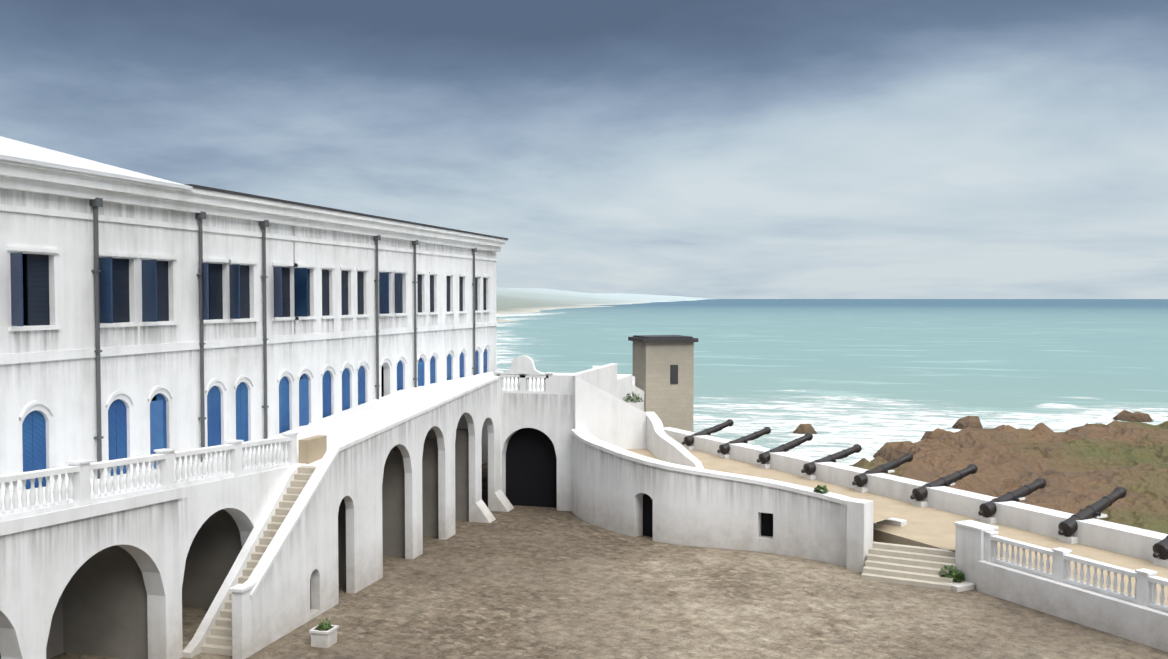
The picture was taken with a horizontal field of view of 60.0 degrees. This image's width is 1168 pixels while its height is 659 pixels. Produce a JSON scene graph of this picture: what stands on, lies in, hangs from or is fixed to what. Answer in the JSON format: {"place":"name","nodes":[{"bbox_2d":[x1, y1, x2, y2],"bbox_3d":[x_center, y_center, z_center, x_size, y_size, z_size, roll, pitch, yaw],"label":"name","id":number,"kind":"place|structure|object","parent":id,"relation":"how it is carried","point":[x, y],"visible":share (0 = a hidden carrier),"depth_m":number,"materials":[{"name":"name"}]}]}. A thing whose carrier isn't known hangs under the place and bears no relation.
{"place":"outdoors","nodes":[
{"label":"outdoors","id":0,"kind":"place"},
{"bbox_2d":[0,0,1167,298],"label":"sky","id":1,"kind":"structure","parent":0,"point":[712,149],"materials":[{"name":"grey"}]},
{"bbox_2d":[50,462,1167,658],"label":"courtyard","id":2,"kind":"structure","parent":0,"point":[524,582],"depth_m":32.98,"materials":[{"name":"brown stone"}]},
{"bbox_2d":[0,414,468,658],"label":"arched openings","id":3,"kind":"object","parent":2,"relation":"on","point":[101,608],"visible":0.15,"depth_m":33.00,"materials":[{"name":"grey paint"}]},
{"bbox_2d":[0,159,506,492],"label":"building","id":4,"kind":"structure","parent":2,"relation":"on","point":[64,403],"depth_m":35.00,"materials":[{"name":"white paint"}]},
{"bbox_2d":[0,136,192,189],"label":"roof","id":5,"kind":"structure","parent":4,"relation":"on","point":[16,151],"depth_m":29.96,"materials":[{"name":"white paint"}]},
{"bbox_2d":[10,252,401,325],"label":"open shutters","id":6,"kind":"object","parent":4,"relation":"attached to","point":[149,289],"visible":0.96,"depth_m":32.29,"materials":[{"name":"blue wood"}]},
{"bbox_2d":[10,254,418,400],"bbox_3d":[-15.360,2.548,31.288,0.001,13.400,69.000,0,2,15],"label":"dark interior","id":7,"kind":"object","parent":4,"relation":"in","point":[25,311],"depth_m":28.91,"materials":[{"name":"black"}]},
{"bbox_2d":[22,349,486,488],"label":"shutters","id":8,"kind":"object","parent":4,"relation":"attached to","point":[34,438],"visible":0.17,"depth_m":36.21,"materials":[{"name":"blue wood"}]},
{"bbox_2d":[26,254,485,325],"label":"windows","id":9,"kind":"structure","parent":4,"relation":"attached to","point":[37,284],"depth_m":36.04,"materials":[{"name":"black glass"}]},
{"bbox_2d":[90,197,476,478],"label":"pipes","id":10,"kind":"object","parent":4,"relation":"attached to","point":[96,203],"visible":0.83,"depth_m":35.13,"materials":[{"name":"grey metal"}]},
{"bbox_2d":[0,190,572,613],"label":"stains","id":11,"kind":"object","parent":4,"relation":"attached to","point":[224,357],"visible":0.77,"depth_m":33.19,"materials":[{"name":"grey paint"}]},
{"bbox_2d":[184,184,507,239],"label":"roof","id":12,"kind":"structure","parent":4,"relation":"on","point":[273,199],"depth_m":42.06,"materials":[{"name":"grey"}]},
{"bbox_2d":[0,376,513,658],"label":"arcades","id":13,"kind":"object","parent":2,"relation":"on","point":[31,592],"visible":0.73,"depth_m":31.35,"materials":[{"name":"white paint"}]},
{"bbox_2d":[0,432,298,521],"bbox_3d":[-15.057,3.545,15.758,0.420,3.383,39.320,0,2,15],"label":"balustrade","id":14,"kind":"object","parent":13,"relation":"on","point":[78,490],"visible":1,"depth_m":27.30,"materials":[{"name":"white paint"}]},
{"bbox_2d":[298,435,326,466],"bbox_3d":[-8.957,4.352,35.020,1.480,1.140,1.600,0,2,15],"label":"landing","id":15,"kind":"object","parent":13,"relation":"on","point":[312,449],"visible":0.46,"depth_m":34.94,"materials":[{"name":"beige stone"}]},
{"bbox_2d":[201,466,315,655],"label":"stair treads","id":16,"kind":"object","parent":2,"relation":"on","point":[219,640],"visible":0.35,"depth_m":31.48,"materials":[{"name":"stone"}]},
{"bbox_2d":[398,355,645,510],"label":"gatehouse wall","id":17,"kind":"structure","parent":2,"relation":"on","point":[595,404],"depth_m":48.57,"materials":[{"name":"white paint"}]},
{"bbox_2d":[493,371,554,392],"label":"balustrade","id":18,"kind":"object","parent":17,"relation":"on","point":[523,385],"depth_m":48.92,"materials":[{"name":"white paint"}]},
{"bbox_2d":[506,428,556,507],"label":"archway","id":19,"kind":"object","parent":17,"relation":"in","point":[531,468],"depth_m":49.55,"materials":[{"name":"black"}]},
{"bbox_2d":[309,579,975,647],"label":"planters","id":20,"kind":"object","parent":2,"relation":"on","point":[324,639],"visible":0.59,"depth_m":29.71,"materials":[{"name":"white paint"}]},
{"bbox_2d":[313,625,333,630],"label":"planter soil","id":21,"kind":"structure","parent":20,"relation":"on","point":[327,629],"depth_m":29.78,"materials":[{"name":"brown soil"}]},
{"bbox_2d":[317,391,964,630],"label":"plants","id":22,"kind":"object","parent":20,"relation":"on","point":[955,574],"visible":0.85,"depth_m":35.94,"materials":[{"name":"green plant"}]},
{"bbox_2d":[571,412,906,572],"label":"ramp walls","id":23,"kind":"structure","parent":2,"relation":"on","point":[605,499],"depth_m":41.45,"materials":[{"name":"white paint"}]},
{"bbox_2d":[577,441,845,527],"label":"wall stains","id":24,"kind":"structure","parent":23,"relation":"attached to","point":[708,479],"depth_m":41.46,"materials":[{"name":"grey paint"}]},
{"bbox_2d":[625,449,900,522],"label":"ramp floor","id":25,"kind":"structure","parent":23,"relation":"on","point":[879,514],"depth_m":40.97,"materials":[{"name":"beige stone"}]},
{"bbox_2d":[861,542,955,590],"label":"platform steps","id":26,"kind":"structure","parent":2,"relation":"on","point":[905,564],"depth_m":36.74,"materials":[{"name":"white stone"}]},
{"bbox_2d":[592,366,644,411],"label":"walls","id":27,"kind":"structure","parent":0,"point":[640,405],"depth_m":67.54,"materials":[{"name":"white paint"}]},
{"bbox_2d":[643,493,772,536],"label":"wall openings","id":28,"kind":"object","parent":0,"point":[766,524],"depth_m":43.21,"materials":[{"name":"black"}]},
{"bbox_2d":[496,299,1167,462],"bbox_3d":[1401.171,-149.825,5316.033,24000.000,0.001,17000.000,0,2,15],"label":"sea","id":29,"kind":"structure","parent":0,"point":[1003,356],"depth_m":324.18,"materials":[{"name":"teal liquid"}]},
{"bbox_2d":[496,312,1167,465],"bbox_3d":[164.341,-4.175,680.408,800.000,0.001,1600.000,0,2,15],"label":"foam","id":30,"kind":"object","parent":29,"relation":"on","point":[949,422],"visible":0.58,"depth_m":141.76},
{"bbox_2d":[496,288,1167,533],"bbox_3d":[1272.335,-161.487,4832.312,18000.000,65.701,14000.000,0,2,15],"label":"terrain","id":31,"kind":"structure","parent":0,"point":[1077,469],"depth_m":93.90,"materials":[{"name":"brown soil"}]},
{"bbox_2d":[633,341,693,431],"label":"tower","id":32,"kind":"structure","parent":31,"relation":"on","point":[668,403],"depth_m":69.11,"materials":[{"name":"paint"}]},
{"bbox_2d":[628,335,697,383],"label":"tower cap","id":33,"kind":"object","parent":32,"relation":"on","point":[661,339],"visible":0.91,"depth_m":69.03,"materials":[{"name":"grey concrete"}]},
{"bbox_2d":[688,450,1167,612],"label":"platform","id":34,"kind":"structure","parent":31,"relation":"on","point":[929,527],"depth_m":39.95,"materials":[{"name":"beige stone"}]},
{"bbox_2d":[684,433,1167,567],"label":"cannon carriages","id":35,"kind":"object","parent":34,"relation":"on","point":[1073,540],"visible":0.44,"depth_m":44.59,"materials":[{"name":"white paint"}]},
{"bbox_2d":[682,419,1167,559],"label":"cannons","id":36,"kind":"object","parent":35,"relation":"on","point":[1068,527],"visible":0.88,"depth_m":45.41,"materials":[{"name":"metal"}]},
{"bbox_2d":[984,530,1167,611],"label":"balustrade","id":37,"kind":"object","parent":34,"relation":"on","point":[1146,583],"depth_m":32.20,"materials":[{"name":"white paint"}]},
{"bbox_2d":[663,427,1167,651],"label":"platform walls","id":38,"kind":"structure","parent":0,"point":[1138,623],"depth_m":36.14,"materials":[{"name":"white paint"}]}
]}

